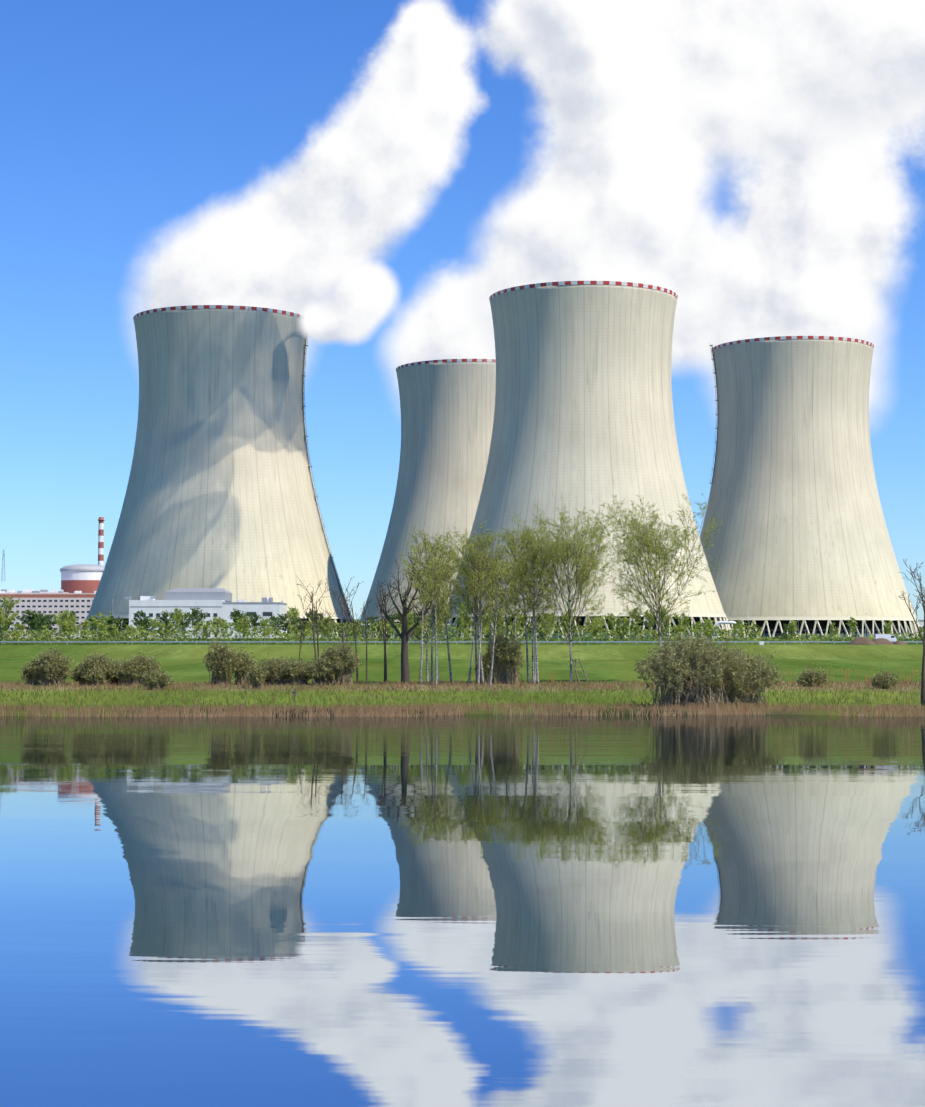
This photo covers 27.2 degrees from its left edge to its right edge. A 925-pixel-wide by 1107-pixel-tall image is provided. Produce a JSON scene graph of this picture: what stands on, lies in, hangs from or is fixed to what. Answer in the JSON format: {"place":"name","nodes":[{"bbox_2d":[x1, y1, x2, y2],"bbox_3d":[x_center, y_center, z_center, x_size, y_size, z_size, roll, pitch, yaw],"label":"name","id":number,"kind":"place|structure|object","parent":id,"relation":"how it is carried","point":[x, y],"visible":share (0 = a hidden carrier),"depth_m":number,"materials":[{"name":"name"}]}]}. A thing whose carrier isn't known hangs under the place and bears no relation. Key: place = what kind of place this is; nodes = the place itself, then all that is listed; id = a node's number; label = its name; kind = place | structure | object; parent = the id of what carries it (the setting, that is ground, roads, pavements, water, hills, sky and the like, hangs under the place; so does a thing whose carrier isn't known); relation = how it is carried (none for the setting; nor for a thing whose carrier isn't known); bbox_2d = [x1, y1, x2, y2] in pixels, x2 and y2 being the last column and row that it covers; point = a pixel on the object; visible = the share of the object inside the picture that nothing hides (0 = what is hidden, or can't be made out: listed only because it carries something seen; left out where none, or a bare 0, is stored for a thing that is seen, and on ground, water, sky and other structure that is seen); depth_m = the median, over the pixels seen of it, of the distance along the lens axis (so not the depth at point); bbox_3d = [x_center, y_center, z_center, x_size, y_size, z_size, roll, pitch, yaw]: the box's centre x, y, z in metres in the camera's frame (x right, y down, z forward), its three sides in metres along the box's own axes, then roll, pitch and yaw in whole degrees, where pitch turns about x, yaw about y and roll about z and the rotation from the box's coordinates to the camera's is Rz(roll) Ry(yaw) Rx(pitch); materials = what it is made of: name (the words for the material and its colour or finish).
{"place":"outdoors","nodes":[
{"label":"outdoors","id":0,"kind":"place"},
{"bbox_2d":[0,517,104,637],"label":"reactor building","id":1,"kind":"structure","parent":0,"point":[85,579],"depth_m":1725.75,"materials":[{"name":"red paint"}]},
{"bbox_2d":[135,0,544,379],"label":"steam plume","id":2,"kind":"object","parent":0,"point":[363,176],"depth_m":916.52,"materials":[{"name":"white"}]},
{"bbox_2d":[300,258,403,343],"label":"steam plume","id":3,"kind":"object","parent":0,"point":[356,304],"depth_m":869.31,"materials":[{"name":"white"}]},
{"bbox_2d":[0,638,923,716],"bbox_3d":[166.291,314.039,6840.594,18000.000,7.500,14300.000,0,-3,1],"label":"ground","id":4,"kind":"structure","parent":0,"point":[600,661],"depth_m":314.78,"materials":[{"name":"green plant"}]},
{"bbox_2d":[18,658,43,685],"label":"willow bush","id":5,"kind":"object","parent":4,"relation":"on","point":[28,673],"visible":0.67,"depth_m":193.53,"materials":[{"name":"green plant"}]},
{"bbox_2d":[32,645,74,685],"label":"willow bush","id":6,"kind":"object","parent":4,"relation":"on","point":[51,657],"visible":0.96,"depth_m":192.96,"materials":[{"name":"green plant"}]},
{"bbox_2d":[37,660,71,685],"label":"willow bush","id":7,"kind":"object","parent":4,"relation":"on","point":[50,674],"visible":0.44,"depth_m":192.99,"materials":[{"name":"green plant"}]},
{"bbox_2d":[70,662,87,684],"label":"willow bush","id":8,"kind":"object","parent":4,"relation":"on","point":[75,676],"visible":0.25,"depth_m":194.71,"materials":[{"name":"green plant"}]},
{"bbox_2d":[84,662,105,685],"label":"bush","id":9,"kind":"object","parent":4,"relation":"on","point":[96,675],"visible":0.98,"depth_m":192.10,"materials":[{"name":"green plant"}]},
{"bbox_2d":[77,650,119,684],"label":"willow bush","id":10,"kind":"object","parent":4,"relation":"on","point":[98,660],"visible":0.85,"depth_m":193.93,"materials":[{"name":"green plant"}]},
{"bbox_2d":[107,658,123,684],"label":"willow bush","id":11,"kind":"object","parent":4,"relation":"on","point":[115,679],"visible":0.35,"depth_m":195.00,"materials":[{"name":"green plant"}]},
{"bbox_2d":[115,659,129,682],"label":"willow bush","id":12,"kind":"object","parent":4,"relation":"on","point":[120,673],"visible":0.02,"depth_m":193.66,"materials":[{"name":"green plant"}]},
{"bbox_2d":[113,656,145,685],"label":"willow bush","id":13,"kind":"object","parent":4,"relation":"on","point":[130,673],"visible":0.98,"depth_m":192.08,"materials":[{"name":"green plant"}]},
{"bbox_2d":[129,651,161,684],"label":"willow bush","id":14,"kind":"object","parent":4,"relation":"on","point":[149,663],"visible":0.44,"depth_m":192.88,"materials":[{"name":"green plant"}]},
{"bbox_2d":[140,667,173,689],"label":"bush","id":15,"kind":"object","parent":4,"relation":"on","point":[159,680],"visible":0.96,"depth_m":178.57,"materials":[{"name":"green plant"}]},
{"bbox_2d":[129,588,286,637],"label":"white service building","id":16,"kind":"structure","parent":4,"relation":"on","point":[216,602],"depth_m":765.02,"materials":[{"name":"paint"}]},
{"bbox_2d":[85,305,358,637],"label":"tower","id":17,"kind":"structure","parent":4,"relation":"on","point":[220,491],"depth_m":873.78,"materials":[{"name":"concrete"}]},
{"bbox_2d":[211,656,233,684],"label":"willow bush","id":18,"kind":"object","parent":4,"relation":"on","point":[218,673],"visible":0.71,"depth_m":192.39,"materials":[{"name":"green plant"}]},
{"bbox_2d":[203,637,243,684],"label":"willow bush","id":19,"kind":"object","parent":4,"relation":"on","point":[223,651],"visible":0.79,"depth_m":192.67,"materials":[{"name":"green plant"}]},
{"bbox_2d":[0,550,449,637],"bbox_3d":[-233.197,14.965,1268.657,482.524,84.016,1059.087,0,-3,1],"label":"plant clutter","id":20,"kind":"object","parent":4,"relation":"on","point":[59,591],"visible":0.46,"depth_m":1740.48,"materials":[{"name":"silver metal"}]},
{"bbox_2d":[231,647,258,684],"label":"willow bush","id":21,"kind":"object","parent":4,"relation":"on","point":[247,662],"visible":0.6,"depth_m":193.98,"materials":[{"name":"green plant"}]},
{"bbox_2d":[245,664,268,688],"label":"bush","id":22,"kind":"object","parent":4,"relation":"on","point":[256,677],"visible":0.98,"depth_m":182.11,"materials":[{"name":"green plant"}]},
{"bbox_2d":[255,653,298,684],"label":"willow bush","id":23,"kind":"object","parent":4,"relation":"on","point":[274,668],"visible":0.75,"depth_m":193.13,"materials":[{"name":"green plant"}]},
{"bbox_2d":[292,691,296,707],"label":"sign post","id":24,"kind":"object","parent":4,"relation":"on","point":[294,693],"visible":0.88,"depth_m":147.84,"materials":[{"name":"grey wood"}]},
{"bbox_2d":[279,656,310,684],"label":"willow bush","id":25,"kind":"object","parent":4,"relation":"on","point":[296,672],"visible":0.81,"depth_m":192.66,"materials":[{"name":"green plant"}]},
{"bbox_2d":[295,607,315,660],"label":"thin bare tree","id":26,"kind":"object","parent":4,"relation":"on","point":[301,631],"visible":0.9,"depth_m":214.14,"materials":[{"name":"brown wood"}]},
{"bbox_2d":[296,575,321,661],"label":"thin bare tree","id":27,"kind":"object","parent":4,"relation":"on","point":[313,619],"visible":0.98,"depth_m":204.03,"materials":[{"name":"plant"}]},
{"bbox_2d":[303,582,337,657],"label":"thin bare tree","id":28,"kind":"object","parent":4,"relation":"on","point":[320,617],"visible":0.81,"depth_m":212.17,"materials":[{"name":"brown plant"}]},
{"bbox_2d":[307,656,342,682],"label":"willow bush","id":29,"kind":"object","parent":4,"relation":"on","point":[320,661],"visible":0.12,"depth_m":192.01,"materials":[{"name":"green plant"}]},
{"bbox_2d":[304,653,348,684],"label":"willow bush","id":30,"kind":"object","parent":4,"relation":"on","point":[322,669],"visible":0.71,"depth_m":191.77,"materials":[{"name":"green plant"}]},
{"bbox_2d":[324,587,353,642],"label":"thin bare tree","id":31,"kind":"object","parent":4,"relation":"on","point":[344,612],"visible":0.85,"depth_m":209.20,"materials":[{"name":"brown wood"}]},
{"bbox_2d":[325,576,354,644],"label":"thin bare tree","id":32,"kind":"object","parent":4,"relation":"on","point":[342,629],"visible":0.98,"depth_m":205.36,"materials":[{"name":"brown plant"}]},
{"bbox_2d":[318,641,362,684],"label":"willow bush","id":33,"kind":"object","parent":4,"relation":"on","point":[346,658],"visible":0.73,"depth_m":192.18,"materials":[{"name":"green plant"}]},
{"bbox_2d":[341,581,368,680],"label":"thin bare tree","id":34,"kind":"object","parent":4,"relation":"on","point":[354,625],"visible":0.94,"depth_m":207.00,"materials":[{"name":"plant"}]},
{"bbox_2d":[355,598,373,681],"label":"thin bare tree","id":35,"kind":"object","parent":4,"relation":"on","point":[364,613],"visible":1,"depth_m":198.51,"materials":[{"name":"plant"}]},
{"bbox_2d":[373,586,396,681],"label":"thin bare tree","id":36,"kind":"object","parent":4,"relation":"on","point":[384,638],"visible":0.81,"depth_m":201.62,"materials":[{"name":"plant"}]},
{"bbox_2d":[375,572,403,680],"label":"thin bare tree","id":37,"kind":"object","parent":4,"relation":"on","point":[385,621],"visible":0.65,"depth_m":208.11,"materials":[{"name":"plant"}]},
{"bbox_2d":[0,607,791,643],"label":"dark hedge tree","id":38,"kind":"object","parent":4,"relation":"on","point":[35,622],"visible":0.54,"depth_m":544.03,"materials":[{"name":"green plant"}]},
{"bbox_2d":[375,550,435,683],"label":"dark bare tree","id":39,"kind":"object","parent":4,"relation":"on","point":[404,636],"visible":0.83,"depth_m":199.55,"materials":[{"name":"brown plant"}]},
{"bbox_2d":[359,359,495,637],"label":"tower","id":40,"kind":"structure","parent":4,"relation":"on","point":[447,407],"depth_m":1040.51,"materials":[{"name":"concrete"}]},
{"bbox_2d":[399,525,459,684],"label":"slender birch tree","id":41,"kind":"object","parent":4,"relation":"on","point":[425,544],"visible":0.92,"depth_m":196.19,"materials":[{"name":"green plant"}]},
{"bbox_2d":[406,557,454,685],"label":"slender birch tree","id":42,"kind":"object","parent":4,"relation":"on","point":[432,570],"visible":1,"depth_m":191.04,"materials":[{"name":"green plant"}]},
{"bbox_2d":[416,556,454,683],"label":"slender birch tree","id":43,"kind":"object","parent":4,"relation":"on","point":[442,601],"visible":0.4,"depth_m":202.36,"materials":[{"name":"green plant"}]},
{"bbox_2d":[414,548,457,680],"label":"slender birch tree","id":44,"kind":"object","parent":4,"relation":"on","point":[430,614],"visible":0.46,"depth_m":201.81,"materials":[{"name":"green plant"}]},
{"bbox_2d":[411,533,460,682],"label":"slender birch tree","id":45,"kind":"object","parent":4,"relation":"on","point":[440,540],"visible":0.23,"depth_m":208.99,"materials":[{"name":"green plant"}]},
{"bbox_2d":[411,538,468,682],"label":"slender birch tree","id":46,"kind":"object","parent":4,"relation":"on","point":[449,661],"visible":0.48,"depth_m":204.64,"materials":[{"name":"green plant"}]},
{"bbox_2d":[6,630,898,637],"bbox_3d":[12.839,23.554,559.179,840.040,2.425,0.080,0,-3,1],"label":"perimeter fence","id":47,"kind":"object","parent":4,"relation":"on","point":[578,633],"visible":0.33,"depth_m":558.09,"materials":[{"name":"silver metal"}]},
{"bbox_2d":[0,641,921,643],"bbox_3d":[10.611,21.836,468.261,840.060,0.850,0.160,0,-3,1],"label":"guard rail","id":48,"kind":"object","parent":4,"relation":"on","point":[416,641],"visible":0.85,"depth_m":468.93,"materials":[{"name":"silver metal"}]},
{"bbox_2d":[0,619,922,643],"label":"hedge tree","id":49,"kind":"object","parent":4,"relation":"on","point":[286,637],"visible":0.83,"depth_m":487.64,"materials":[{"name":"green plant"}]},
{"bbox_2d":[0,596,923,643],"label":"hedge","id":50,"kind":"object","parent":4,"relation":"on","point":[177,616],"visible":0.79,"depth_m":489.37,"materials":[{"name":"green plant"}]},
{"bbox_2d":[0,700,924,716],"bbox_3d":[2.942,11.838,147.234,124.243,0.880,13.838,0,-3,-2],"label":"shore reeds","id":51,"kind":"object","parent":4,"relation":"on","point":[484,705],"depth_m":146.79,"materials":[{"name":"plant"}]},
{"bbox_2d":[0,679,924,709],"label":"meadow grass tufts","id":52,"kind":"object","parent":4,"relation":"on","point":[447,685],"depth_m":171.64,"materials":[{"name":"plant"}]},
{"bbox_2d":[448,552,495,683],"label":"slender birch tree","id":53,"kind":"object","parent":4,"relation":"on","point":[474,626],"visible":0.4,"depth_m":201.18,"materials":[{"name":"green plant"}]},
{"bbox_2d":[449,564,498,639],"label":"slender birch tree","id":54,"kind":"object","parent":4,"relation":"on","point":[467,622],"visible":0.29,"depth_m":202.25,"materials":[{"name":"green plant"}]},
{"bbox_2d":[448,530,504,681],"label":"slender birch tree","id":55,"kind":"object","parent":4,"relation":"on","point":[471,586],"visible":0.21,"depth_m":206.65,"materials":[{"name":"green plant"}]},
{"bbox_2d":[447,527,507,683],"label":"slender birch tree","id":56,"kind":"object","parent":4,"relation":"on","point":[471,578],"visible":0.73,"depth_m":199.11,"materials":[{"name":"green plant"}]},
{"bbox_2d":[473,649,497,683],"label":"willow bush","id":57,"kind":"object","parent":4,"relation":"on","point":[486,663],"visible":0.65,"depth_m":200.20,"materials":[{"name":"green plant"}]},
{"bbox_2d":[457,520,516,683],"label":"slender birch tree","id":58,"kind":"object","parent":4,"relation":"on","point":[484,538],"visible":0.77,"depth_m":199.00,"materials":[{"name":"green plant"}]},
{"bbox_2d":[464,542,521,651],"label":"slender birch tree","id":59,"kind":"object","parent":4,"relation":"on","point":[501,590],"visible":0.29,"depth_m":201.81,"materials":[{"name":"green plant"}]},
{"bbox_2d":[470,556,519,685],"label":"slender birch tree","id":60,"kind":"object","parent":4,"relation":"on","point":[499,571],"visible":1,"depth_m":191.06,"materials":[{"name":"green plant"}]},
{"bbox_2d":[483,628,507,683],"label":"willow bush","id":61,"kind":"object","parent":4,"relation":"on","point":[499,656],"visible":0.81,"depth_m":200.15,"materials":[{"name":"green plant"}]},
{"bbox_2d":[484,563,523,682],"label":"slender birch tree","id":62,"kind":"object","parent":4,"relation":"on","point":[505,606],"visible":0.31,"depth_m":203.22,"materials":[{"name":"green plant"}]},
{"bbox_2d":[502,628,527,683],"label":"willow bush","id":63,"kind":"object","parent":4,"relation":"on","point":[513,658],"visible":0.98,"depth_m":199.55,"materials":[{"name":"green plant"}]},
{"bbox_2d":[486,526,547,682],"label":"slender birch tree","id":64,"kind":"object","parent":4,"relation":"on","point":[526,530],"visible":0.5,"depth_m":201.76,"materials":[{"name":"green plant"}]},
{"bbox_2d":[496,527,548,642],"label":"slender birch tree","id":65,"kind":"object","parent":4,"relation":"on","point":[519,609],"visible":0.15,"depth_m":209.41,"materials":[{"name":"green plant"}]},
{"bbox_2d":[181,609,866,637],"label":"lamp posts","id":66,"kind":"object","parent":4,"relation":"on","point":[798,632],"visible":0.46,"depth_m":854.87,"materials":[{"name":"silver metal"}]},
{"bbox_2d":[507,531,553,682],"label":"slender birch tree","id":67,"kind":"object","parent":4,"relation":"on","point":[530,594],"visible":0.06,"depth_m":212.08,"materials":[{"name":"green plant"}]},
{"bbox_2d":[507,546,556,683],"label":"slender birch tree","id":68,"kind":"object","parent":4,"relation":"on","point":[533,592],"visible":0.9,"depth_m":199.07,"materials":[{"name":"green plant"}]},
{"bbox_2d":[513,543,556,682],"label":"slender birch tree","id":69,"kind":"object","parent":4,"relation":"on","point":[533,676],"visible":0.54,"depth_m":200.89,"materials":[{"name":"green plant"}]},
{"bbox_2d":[512,500,620,683],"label":"tall birch tree","id":70,"kind":"object","parent":4,"relation":"on","point":[583,571],"visible":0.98,"depth_m":199.09,"materials":[{"name":"green plant"}]},
{"bbox_2d":[571,651,588,684],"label":"seat ladder","id":71,"kind":"object","parent":4,"relation":"on","point":[576,671],"visible":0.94,"depth_m":198.19,"materials":[{"name":"grey wood"}]},
{"bbox_2d":[438,281,731,637],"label":"tower","id":72,"kind":"structure","parent":4,"relation":"on","point":[583,414],"depth_m":815.60,"materials":[{"name":"concrete"}]},
{"bbox_2d":[595,493,724,655],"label":"tall birch tree","id":73,"kind":"object","parent":4,"relation":"on","point":[650,541],"visible":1,"depth_m":213.19,"materials":[{"name":"green plant"}]},
{"bbox_2d":[419,665,919,683],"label":"seedling stakes","id":74,"kind":"object","parent":4,"relation":"on","point":[782,678],"visible":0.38,"depth_m":220.46,"materials":[{"name":"brown wood"}]},
{"bbox_2d":[634,628,755,707],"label":"willow bush","id":75,"kind":"object","parent":4,"relation":"on","point":[679,674],"visible":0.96,"depth_m":150.90,"materials":[{"name":"green plant"}]},
{"bbox_2d":[662,637,737,706],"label":"willow bush","id":76,"kind":"object","parent":4,"relation":"on","point":[703,674],"visible":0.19,"depth_m":151.78,"materials":[{"name":"green plant"}]},
{"bbox_2d":[713,621,738,637],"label":"pipe arch","id":77,"kind":"structure","parent":4,"relation":"on","point":[718,623],"depth_m":792.48,"materials":[{"name":"white paint"}]},
{"bbox_2d":[698,643,784,705],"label":"willow bush","id":78,"kind":"object","parent":4,"relation":"on","point":[763,674],"visible":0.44,"depth_m":152.53,"materials":[{"name":"green plant"}]},
{"bbox_2d":[700,336,922,637],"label":"tower","id":79,"kind":"structure","parent":4,"relation":"on","point":[794,503],"depth_m":960.80,"materials":[{"name":"concrete"}]},
{"bbox_2d":[668,0,924,431],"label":"steam plume","id":80,"kind":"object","parent":79,"relation":"attached to","point":[810,246],"depth_m":1005.17,"materials":[{"name":"white"}]},
{"bbox_2d":[793,666,830,686],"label":"bush","id":81,"kind":"object","parent":4,"relation":"on","point":[810,677],"visible":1,"depth_m":186.41,"materials":[{"name":"green plant"}]},
{"bbox_2d":[775,660,921,679],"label":"tree seedlings","id":82,"kind":"object","parent":4,"relation":"on","point":[853,668],"visible":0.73,"depth_m":226.25,"materials":[{"name":"green plant"}]},
{"bbox_2d":[847,637,907,644],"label":"dirt piles","id":83,"kind":"object","parent":4,"relation":"on","point":[866,641],"visible":1,"depth_m":459.91,"materials":[{"name":"brown soil"}]},
{"bbox_2d":[869,668,899,688],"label":"bush","id":84,"kind":"object","parent":4,"relation":"on","point":[884,680],"visible":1,"depth_m":182.10,"materials":[{"name":"green plant"}]},
{"bbox_2d":[874,634,896,642],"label":"white van","id":85,"kind":"object","parent":4,"relation":"on","point":[889,637],"visible":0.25,"depth_m":469.01,"materials":[{"name":"white paint"}]},
{"bbox_2d":[898,559,924,705],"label":"bare tree","id":86,"kind":"object","parent":4,"relation":"on","point":[923,660],"visible":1,"depth_m":152.69,"materials":[{"name":"brown plant"}]},
{"bbox_2d":[0,713,924,1106],"bbox_3d":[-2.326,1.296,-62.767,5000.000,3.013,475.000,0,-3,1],"label":"water","id":87,"kind":"structure","parent":0,"point":[498,911],"depth_m":18.64,"materials":[{"name":"blue liquid"}]},
{"bbox_2d":[0,0,924,621],"label":"sky","id":88,"kind":"structure","parent":0,"point":[123,122],"materials":[{"name":"blue"}]},
{"bbox_2d":[386,152,738,387],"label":"steam plume","id":89,"kind":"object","parent":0,"point":[432,323],"depth_m":1082.85,"materials":[{"name":"white"}]},
{"bbox_2d":[478,0,714,342],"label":"steam plume","id":90,"kind":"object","parent":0,"point":[618,186],"depth_m":858.30,"materials":[{"name":"white"}]},
{"bbox_2d":[476,0,924,149],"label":"steam plume","id":91,"kind":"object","parent":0,"point":[499,41],"depth_m":1519.01,"materials":[{"name":"white"}]},
{"bbox_2d":[668,0,924,245],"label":"steam plume","id":92,"kind":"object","parent":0,"point":[765,74],"depth_m":879.14,"materials":[{"name":"white"}]},
{"bbox_2d":[912,620,923,636],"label":"building","id":93,"kind":"structure","parent":0,"point":[921,622],"depth_m":1093.03,"materials":[{"name":"white paint"}]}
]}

